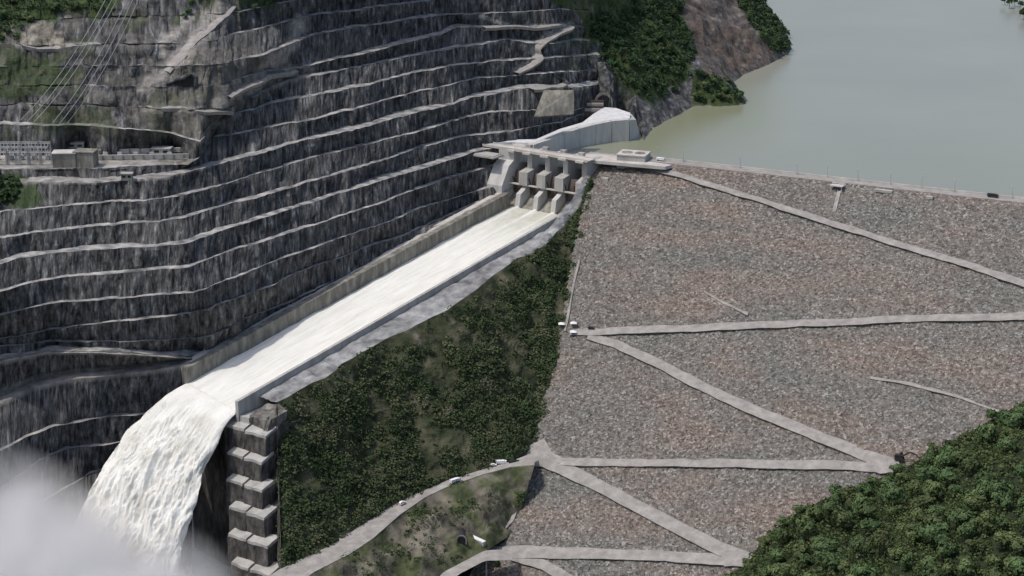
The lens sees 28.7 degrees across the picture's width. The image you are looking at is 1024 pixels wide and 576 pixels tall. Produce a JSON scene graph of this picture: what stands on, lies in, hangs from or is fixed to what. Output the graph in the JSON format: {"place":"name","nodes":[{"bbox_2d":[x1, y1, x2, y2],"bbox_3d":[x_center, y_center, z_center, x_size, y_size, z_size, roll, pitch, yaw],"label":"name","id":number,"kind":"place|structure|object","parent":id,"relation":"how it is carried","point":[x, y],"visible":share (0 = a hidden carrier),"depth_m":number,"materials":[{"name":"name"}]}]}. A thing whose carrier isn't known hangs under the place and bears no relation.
{"place":"outdoors","nodes":[
{"label":"outdoors","id":0,"kind":"place"},
{"bbox_2d":[17,42,100,51],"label":"road","id":1,"kind":"structure","parent":0,"point":[55,48],"depth_m":1750.21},
{"bbox_2d":[0,351,191,575],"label":"quarried slope","id":2,"kind":"structure","parent":0,"point":[68,419],"depth_m":1589.07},
{"bbox_2d":[68,384,235,575],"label":"waterfall","id":3,"kind":"structure","parent":0,"point":[138,507],"depth_m":1539.74,"materials":[{"name":"white liquid"}]},
{"bbox_2d":[147,106,233,115],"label":"road","id":4,"kind":"structure","parent":0,"point":[208,112],"depth_m":1721.03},
{"bbox_2d":[164,5,235,73],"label":"road","id":5,"kind":"structure","parent":0,"point":[179,57],"depth_m":1771.57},
{"bbox_2d":[192,516,229,575],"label":"river pool","id":6,"kind":"structure","parent":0,"point":[204,564],"depth_m":1629.28,"materials":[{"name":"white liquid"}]},
{"bbox_2d":[228,70,298,100],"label":"road","id":7,"kind":"structure","parent":0,"point":[247,87],"depth_m":1789.98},
{"bbox_2d":[276,405,281,568],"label":"bluff end","id":8,"kind":"object","parent":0,"point":[278,531],"visible":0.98,"depth_m":1526.01,"materials":[{"name":"concrete"}]},
{"bbox_2d":[0,0,635,359],"bbox_3d":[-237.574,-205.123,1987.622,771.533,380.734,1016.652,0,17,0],"label":"rock hillside","id":9,"kind":"structure","parent":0,"point":[364,134],"depth_m":1755.34,"materials":[{"name":"stone"}]},
{"bbox_2d":[0,0,108,41],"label":"canopy","id":10,"kind":"object","parent":9,"relation":"on","point":[18,7],"visible":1,"depth_m":1780.36,"materials":[{"name":"green plant"}]},
{"bbox_2d":[51,149,75,167],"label":"building","id":11,"kind":"structure","parent":9,"relation":"on","point":[63,158],"depth_m":1668.66,"materials":[{"name":"concrete"}]},
{"bbox_2d":[72,148,98,167],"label":"building","id":12,"kind":"structure","parent":9,"relation":"on","point":[86,157],"depth_m":1669.16,"materials":[{"name":"concrete"}]},
{"bbox_2d":[98,147,181,153],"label":"terrace wall","id":13,"kind":"structure","parent":9,"relation":"on","point":[144,150],"depth_m":1720.79,"materials":[{"name":"concrete"}]},
{"bbox_2d":[98,153,188,159],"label":"terrace wall","id":14,"kind":"structure","parent":9,"relation":"on","point":[143,156],"depth_m":1698.73,"materials":[{"name":"concrete"}]},
{"bbox_2d":[151,146,172,153],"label":"shed","id":15,"kind":"structure","parent":9,"relation":"on","point":[160,149],"depth_m":1715.14,"materials":[{"name":"concrete"}]},
{"bbox_2d":[166,71,197,86],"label":"tunnel portal","id":16,"kind":"object","parent":9,"relation":"on","point":[189,79],"visible":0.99,"depth_m":1733.65,"materials":[{"name":"concrete"}]},
{"bbox_2d":[181,142,601,421],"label":"spillway","id":17,"kind":"object","parent":9,"relation":"on","point":[550,186],"visible":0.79,"depth_m":1843.31,"materials":[{"name":"concrete"}]},
{"bbox_2d":[188,206,556,412],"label":"spillway water","id":18,"kind":"structure","parent":17,"relation":"in","point":[230,382],"depth_m":1740.52,"materials":[{"name":"liquid"}]},
{"bbox_2d":[534,90,573,116],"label":"concrete panel","id":19,"kind":"object","parent":9,"relation":"on","point":[556,102],"visible":1,"depth_m":1990.99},
{"bbox_2d":[499,107,639,151],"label":"retaining wall","id":20,"kind":"structure","parent":9,"relation":"on","point":[605,125],"depth_m":2042.76,"materials":[{"name":"concrete"}]},
{"bbox_2d":[584,91,612,115],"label":"tunnel portal","id":21,"kind":"object","parent":9,"relation":"on","point":[600,101],"visible":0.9,"depth_m":2112.52,"materials":[{"name":"concrete"}]},
{"bbox_2d":[270,452,533,575],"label":"road","id":22,"kind":"structure","parent":0,"point":[361,535],"depth_m":1546.98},
{"bbox_2d":[310,466,533,575],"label":"scrub slope","id":23,"kind":"structure","parent":0,"point":[489,528],"depth_m":1568.83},
{"bbox_2d":[340,479,529,575],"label":"scrub","id":24,"kind":"object","parent":23,"relation":"on","point":[413,520],"visible":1,"depth_m":1566.26,"materials":[{"name":"green plant"}]},
{"bbox_2d":[276,202,582,567],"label":"bluff slope","id":25,"kind":"structure","parent":0,"point":[436,371],"depth_m":1646.31,"materials":[{"name":"plant"}]},
{"bbox_2d":[259,174,589,401],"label":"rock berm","id":26,"kind":"structure","parent":25,"relation":"on","point":[442,300],"depth_m":1709.53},
{"bbox_2d":[273,177,594,565],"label":"undergrowth","id":27,"kind":"object","parent":25,"relation":"on","point":[546,337],"visible":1,"depth_m":1640.59,"materials":[{"name":"green plant"}]},
{"bbox_2d":[458,567,473,575],"bbox_3d":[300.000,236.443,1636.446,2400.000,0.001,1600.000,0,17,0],"label":"ground","id":28,"kind":"structure","parent":0,"point":[467,572],"depth_m":1643.81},
{"bbox_2d":[193,402,301,575],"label":"stepped buttress","id":29,"kind":"structure","parent":28,"relation":"on","point":[235,510],"depth_m":1545.78,"materials":[{"name":"concrete"}]},
{"bbox_2d":[470,152,1023,575],"bbox_3d":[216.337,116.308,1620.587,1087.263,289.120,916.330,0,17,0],"label":"rockfill dam","id":30,"kind":"structure","parent":28,"relation":"on","point":[652,248],"depth_m":1689.66,"materials":[{"name":"stone"}]},
{"bbox_2d":[616,149,650,168],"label":"intake house","id":31,"kind":"structure","parent":30,"relation":"on","point":[633,155],"depth_m":1916.46,"materials":[{"name":"concrete"}]},
{"bbox_2d":[440,549,511,575],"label":"road","id":32,"kind":"structure","parent":0,"point":[483,556],"depth_m":1547.97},
{"bbox_2d":[482,24,561,30],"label":"road","id":33,"kind":"structure","parent":0,"point":[506,27],"depth_m":2077.08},
{"bbox_2d":[515,439,563,466],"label":"road","id":34,"kind":"structure","parent":0,"point":[542,451],"depth_m":1653.51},
{"bbox_2d":[511,558,572,575],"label":"road","id":35,"kind":"structure","parent":0,"point":[549,568],"depth_m":1562.65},
{"bbox_2d":[513,25,574,75],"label":"road","id":36,"kind":"structure","parent":0,"point":[538,60],"depth_m":2076.16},
{"bbox_2d":[525,78,568,92],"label":"road","id":37,"kind":"structure","parent":0,"point":[560,86],"depth_m":2054.61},
{"bbox_2d":[564,260,579,330],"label":"road","id":38,"kind":"structure","parent":0,"point":[572,291],"depth_m":1793.25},
{"bbox_2d":[498,545,743,566],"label":"road","id":39,"kind":"structure","parent":0,"point":[541,552],"depth_m":1555.92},
{"bbox_2d":[585,154,671,169],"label":"pavement","id":40,"kind":"structure","parent":0,"point":[608,160],"depth_m":1910.14,"materials":[{"name":"concrete"}]},
{"bbox_2d":[534,459,749,555],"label":"road","id":41,"kind":"structure","parent":0,"point":[701,539],"depth_m":1585.75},
{"bbox_2d":[583,0,791,139],"bbox_3d":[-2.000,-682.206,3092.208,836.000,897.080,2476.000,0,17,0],"label":"shore hill","id":42,"kind":"structure","parent":0,"point":[728,40],"depth_m":2281.41,"materials":[{"name":"stone"}]},
{"bbox_2d":[583,0,742,101],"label":"canopy","id":43,"kind":"object","parent":42,"relation":"on","point":[659,23],"visible":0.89,"depth_m":2248.81,"materials":[{"name":"green plant"}]},
{"bbox_2d":[736,0,792,53],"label":"canopy","id":44,"kind":"object","parent":42,"relation":"on","point":[777,30],"visible":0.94,"depth_m":2583.07,"materials":[{"name":"green plant"}]},
{"bbox_2d":[703,291,747,315],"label":"road","id":45,"kind":"structure","parent":0,"point":[729,305],"depth_m":1743.01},
{"bbox_2d":[560,457,893,472],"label":"road","id":46,"kind":"structure","parent":0,"point":[768,464],"depth_m":1603.00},
{"bbox_2d":[720,549,751,565],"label":"road","id":47,"kind":"structure","parent":0,"point":[732,557],"depth_m":1527.74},
{"bbox_2d":[587,335,892,461],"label":"road","id":48,"kind":"structure","parent":0,"point":[820,437],"depth_m":1648.55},
{"bbox_2d":[523,0,1023,196],"bbox_3d":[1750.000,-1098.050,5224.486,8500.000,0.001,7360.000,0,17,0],"label":"water","id":49,"kind":"structure","parent":0,"point":[928,93],"depth_m":2236.68,"materials":[{"name":"liquid"}]},
{"bbox_2d":[569,312,1023,335],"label":"road","id":50,"kind":"structure","parent":0,"point":[726,326],"depth_m":1705.89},
{"bbox_2d":[644,168,1023,287],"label":"road","id":51,"kind":"structure","parent":0,"point":[1002,276],"depth_m":1781.82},
{"bbox_2d":[733,404,1023,575],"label":"bank","id":52,"kind":"structure","parent":0,"point":[1010,515],"depth_m":1448.56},
{"bbox_2d":[769,549,786,562],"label":"tree","id":53,"kind":"object","parent":52,"relation":"on","point":[778,554],"visible":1,"depth_m":1474.10,"materials":[{"name":"green plant"}]},
{"bbox_2d":[770,563,797,575],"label":"tree","id":54,"kind":"object","parent":52,"relation":"on","point":[780,568],"visible":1,"depth_m":1437.26,"materials":[{"name":"green plant"}]},
{"bbox_2d":[774,527,793,544],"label":"tree","id":55,"kind":"object","parent":52,"relation":"on","point":[781,533],"visible":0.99,"depth_m":1498.90,"materials":[{"name":"green plant"}]},
{"bbox_2d":[790,539,809,559],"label":"tree","id":56,"kind":"object","parent":52,"relation":"on","point":[801,545],"visible":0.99,"depth_m":1462.01,"materials":[{"name":"green plant"}]},
{"bbox_2d":[795,552,813,565],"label":"tree","id":57,"kind":"object","parent":52,"relation":"on","point":[805,558],"visible":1,"depth_m":1445.21,"materials":[{"name":"green plant"}]},
{"bbox_2d":[794,515,817,543],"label":"tree","id":58,"kind":"object","parent":52,"relation":"on","point":[804,523],"visible":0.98,"depth_m":1476.73,"materials":[{"name":"green plant"}]},
{"bbox_2d":[805,504,823,520],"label":"tree","id":59,"kind":"object","parent":52,"relation":"on","point":[812,511],"visible":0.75,"depth_m":1508.19,"materials":[{"name":"green plant"}]},
{"bbox_2d":[813,549,834,565],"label":"tree","id":60,"kind":"object","parent":52,"relation":"on","point":[820,555],"visible":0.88,"depth_m":1424.00,"materials":[{"name":"green plant"}]},
{"bbox_2d":[812,536,838,551],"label":"tree","id":61,"kind":"object","parent":52,"relation":"on","point":[821,543],"visible":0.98,"depth_m":1440.23,"materials":[{"name":"green plant"}]},
{"bbox_2d":[817,498,845,524],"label":"tree","id":62,"kind":"object","parent":52,"relation":"on","point":[828,507],"visible":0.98,"depth_m":1481.82,"materials":[{"name":"green plant"}]},
{"bbox_2d":[822,551,845,568],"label":"tree","id":63,"kind":"object","parent":52,"relation":"on","point":[835,558],"visible":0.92,"depth_m":1412.50,"materials":[{"name":"green plant"}]},
{"bbox_2d":[828,484,842,506],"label":"tree","id":64,"kind":"object","parent":52,"relation":"on","point":[835,490],"visible":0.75,"depth_m":1523.85,"materials":[{"name":"green plant"}]},
{"bbox_2d":[831,509,854,530],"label":"tree","id":65,"kind":"object","parent":52,"relation":"on","point":[843,517],"visible":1,"depth_m":1465.87,"materials":[{"name":"green plant"}]},
{"bbox_2d":[837,558,854,573],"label":"tree","id":66,"kind":"object","parent":52,"relation":"on","point":[846,562],"visible":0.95,"depth_m":1395.39,"materials":[{"name":"green plant"}]},
{"bbox_2d":[840,487,856,509],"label":"tree","id":67,"kind":"object","parent":52,"relation":"on","point":[847,494],"visible":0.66,"depth_m":1502.07,"materials":[{"name":"green plant"}]},
{"bbox_2d":[850,536,871,556],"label":"tree","id":68,"kind":"object","parent":52,"relation":"on","point":[857,542],"visible":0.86,"depth_m":1408.53,"materials":[{"name":"green plant"}]},
{"bbox_2d":[851,493,871,508],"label":"tree","id":69,"kind":"object","parent":52,"relation":"on","point":[859,497],"visible":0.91,"depth_m":1481.82,"materials":[{"name":"green plant"}]},
{"bbox_2d":[849,562,878,575],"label":"tree","id":70,"kind":"object","parent":52,"relation":"on","point":[865,569],"visible":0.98,"depth_m":1367.72,"materials":[{"name":"green plant"}]},
{"bbox_2d":[853,501,876,518],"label":"tree","id":71,"kind":"object","parent":52,"relation":"on","point":[863,508],"visible":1,"depth_m":1469.99,"materials":[{"name":"green plant"}]},
{"bbox_2d":[856,482,873,494],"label":"tree","id":72,"kind":"object","parent":52,"relation":"on","point":[866,487],"visible":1,"depth_m":1525.59,"materials":[{"name":"green plant"}]},
{"bbox_2d":[859,518,881,534],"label":"tree","id":73,"kind":"object","parent":52,"relation":"on","point":[871,523],"visible":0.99,"depth_m":1446.40,"materials":[{"name":"green plant"}]},
{"bbox_2d":[730,401,1023,575],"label":"canopy","id":74,"kind":"object","parent":52,"relation":"on","point":[905,517],"visible":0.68,"depth_m":1452.76,"materials":[{"name":"green plant"}]},
{"bbox_2d":[863,527,892,557],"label":"tree","id":75,"kind":"object","parent":52,"relation":"on","point":[880,539],"visible":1,"depth_m":1387.40,"materials":[{"name":"green plant"}]},
{"bbox_2d":[884,504,902,518],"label":"tree","id":76,"kind":"object","parent":52,"relation":"on","point":[894,510],"visible":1,"depth_m":1454.44,"materials":[{"name":"green plant"}]},
{"bbox_2d":[881,483,907,504],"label":"tree","id":77,"kind":"object","parent":52,"relation":"on","point":[892,492],"visible":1,"depth_m":1466.95,"materials":[{"name":"green plant"}]},
{"bbox_2d":[887,547,904,559],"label":"tree","id":78,"kind":"object","parent":52,"relation":"on","point":[893,552],"visible":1,"depth_m":1372.43,"materials":[{"name":"green plant"}]},
{"bbox_2d":[900,551,914,566],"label":"tree","id":79,"kind":"object","parent":52,"relation":"on","point":[908,558],"visible":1,"depth_m":1353.87,"materials":[{"name":"green plant"}]},
{"bbox_2d":[907,479,925,495],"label":"tree","id":80,"kind":"object","parent":52,"relation":"on","point":[914,484],"visible":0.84,"depth_m":1487.65,"materials":[{"name":"green plant"}]},
{"bbox_2d":[910,507,925,521],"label":"tree","id":81,"kind":"object","parent":52,"relation":"on","point":[918,513],"visible":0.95,"depth_m":1427.12,"materials":[{"name":"green plant"}]},
{"bbox_2d":[910,495,935,510],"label":"tree","id":82,"kind":"object","parent":52,"relation":"on","point":[926,500],"visible":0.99,"depth_m":1449.33,"materials":[{"name":"green plant"}]},
{"bbox_2d":[913,464,942,482],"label":"tree","id":83,"kind":"object","parent":52,"relation":"on","point":[929,472],"visible":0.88,"depth_m":1497.55,"materials":[{"name":"green plant"}]},
{"bbox_2d":[920,555,938,568],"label":"tree","id":84,"kind":"object","parent":52,"relation":"on","point":[929,561],"visible":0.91,"depth_m":1337.52,"materials":[{"name":"green plant"}]},
{"bbox_2d":[921,568,943,575],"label":"tree","id":85,"kind":"object","parent":52,"relation":"on","point":[933,572],"visible":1,"depth_m":1314.86,"materials":[{"name":"green plant"}]},
{"bbox_2d":[915,522,950,544],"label":"tree","id":86,"kind":"object","parent":52,"relation":"on","point":[932,531],"visible":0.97,"depth_m":1370.74,"materials":[{"name":"green plant"}]},
{"bbox_2d":[922,479,945,496],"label":"tree","id":87,"kind":"object","parent":52,"relation":"on","point":[930,487],"visible":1,"depth_m":1454.85,"materials":[{"name":"green plant"}]},
{"bbox_2d":[921,513,949,525],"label":"tree","id":88,"kind":"object","parent":52,"relation":"on","point":[934,518],"visible":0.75,"depth_m":1392.30,"materials":[{"name":"green plant"}]},
{"bbox_2d":[927,505,950,519],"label":"tree","id":89,"kind":"object","parent":52,"relation":"on","point":[941,510],"visible":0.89,"depth_m":1410.10,"materials":[{"name":"green plant"}]},
{"bbox_2d":[934,444,954,465],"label":"tree","id":90,"kind":"object","parent":52,"relation":"on","point":[945,458],"visible":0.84,"depth_m":1513.25,"materials":[{"name":"green plant"}]},
{"bbox_2d":[935,466,956,487],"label":"tree","id":91,"kind":"object","parent":52,"relation":"on","point":[946,474],"visible":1,"depth_m":1463.99,"materials":[{"name":"green plant"}]},
{"bbox_2d":[935,533,957,558],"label":"tree","id":92,"kind":"object","parent":52,"relation":"on","point":[949,544],"visible":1,"depth_m":1349.38,"materials":[{"name":"green plant"}]},
{"bbox_2d":[946,507,974,524],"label":"tree","id":93,"kind":"object","parent":52,"relation":"on","point":[957,515],"visible":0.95,"depth_m":1381.79,"materials":[{"name":"green plant"}]},
{"bbox_2d":[950,450,978,471],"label":"tree","id":94,"kind":"object","parent":52,"relation":"on","point":[958,456],"visible":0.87,"depth_m":1481.79,"materials":[{"name":"green plant"}]},
{"bbox_2d":[957,555,976,574],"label":"tree","id":95,"kind":"object","parent":52,"relation":"on","point":[968,561],"visible":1,"depth_m":1306.84,"materials":[{"name":"green plant"}]},
{"bbox_2d":[957,517,978,538],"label":"tree","id":96,"kind":"object","parent":52,"relation":"on","point":[972,527],"visible":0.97,"depth_m":1354.59,"materials":[{"name":"green plant"}]},
{"bbox_2d":[961,457,984,472],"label":"tree","id":97,"kind":"object","parent":52,"relation":"on","point":[970,463],"visible":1,"depth_m":1463.75,"materials":[{"name":"green plant"}]},
{"bbox_2d":[963,492,986,511],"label":"tree","id":98,"kind":"object","parent":52,"relation":"on","point":[972,499],"visible":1,"depth_m":1388.91,"materials":[{"name":"green plant"}]},
{"bbox_2d":[965,538,986,549],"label":"tree","id":99,"kind":"object","parent":52,"relation":"on","point":[973,543],"visible":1,"depth_m":1329.81,"materials":[{"name":"green plant"}]},
{"bbox_2d":[971,478,988,495],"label":"tree","id":100,"kind":"object","parent":52,"relation":"on","point":[981,485],"visible":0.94,"depth_m":1409.42,"materials":[{"name":"green plant"}]},
{"bbox_2d":[975,422,995,440],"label":"tree","id":101,"kind":"object","parent":52,"relation":"on","point":[985,430],"visible":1,"depth_m":1524.01,"materials":[{"name":"green plant"}]},
{"bbox_2d":[975,509,1001,534],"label":"tree","id":102,"kind":"object","parent":52,"relation":"on","point":[988,515],"visible":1,"depth_m":1345.23,"materials":[{"name":"green plant"}]},
{"bbox_2d":[983,566,1003,575],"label":"tree","id":103,"kind":"object","parent":52,"relation":"on","point":[992,571],"visible":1,"depth_m":1274.34,"materials":[{"name":"green plant"}]},
{"bbox_2d":[984,554,1004,566],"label":"tree","id":104,"kind":"object","parent":52,"relation":"on","point":[995,559],"visible":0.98,"depth_m":1300.36,"materials":[{"name":"green plant"}]},
{"bbox_2d":[993,530,1008,548],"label":"tree","id":105,"kind":"object","parent":52,"relation":"on","point":[998,537],"visible":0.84,"depth_m":1319.00,"materials":[{"name":"green plant"}]},
{"bbox_2d":[985,478,1017,496],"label":"tree","id":106,"kind":"object","parent":52,"relation":"on","point":[1005,485],"visible":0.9,"depth_m":1395.66,"materials":[{"name":"green plant"}]},
{"bbox_2d":[991,489,1012,510],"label":"tree","id":107,"kind":"object","parent":52,"relation":"on","point":[1002,498],"visible":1,"depth_m":1375.38,"materials":[{"name":"green plant"}]},
{"bbox_2d":[995,514,1010,529],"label":"tree","id":108,"kind":"object","parent":52,"relation":"on","point":[1003,520],"visible":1,"depth_m":1339.39,"materials":[{"name":"green plant"}]},
{"bbox_2d":[1000,437,1017,449],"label":"tree","id":109,"kind":"object","parent":52,"relation":"on","point":[1008,443],"visible":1,"depth_m":1472.88,"materials":[{"name":"green plant"}]},
{"bbox_2d":[998,412,1023,426],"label":"tree","id":110,"kind":"object","parent":52,"relation":"on","point":[1009,418],"visible":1,"depth_m":1524.37,"materials":[{"name":"green plant"}]},
{"bbox_2d":[1003,531,1023,555],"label":"tree","id":111,"kind":"object","parent":52,"relation":"on","point":[1015,539],"visible":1,"depth_m":1307.22,"materials":[{"name":"green plant"}]},
{"bbox_2d":[1009,556,1023,575],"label":"tree","id":112,"kind":"object","parent":52,"relation":"on","point":[1016,563],"visible":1,"depth_m":1262.28,"materials":[{"name":"green plant"}]},
{"bbox_2d":[864,455,898,473],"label":"road","id":113,"kind":"structure","parent":0,"point":[880,464],"depth_m":1567.40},
{"bbox_2d":[870,377,998,411],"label":"road","id":114,"kind":"structure","parent":0,"point":[907,383],"depth_m":1617.18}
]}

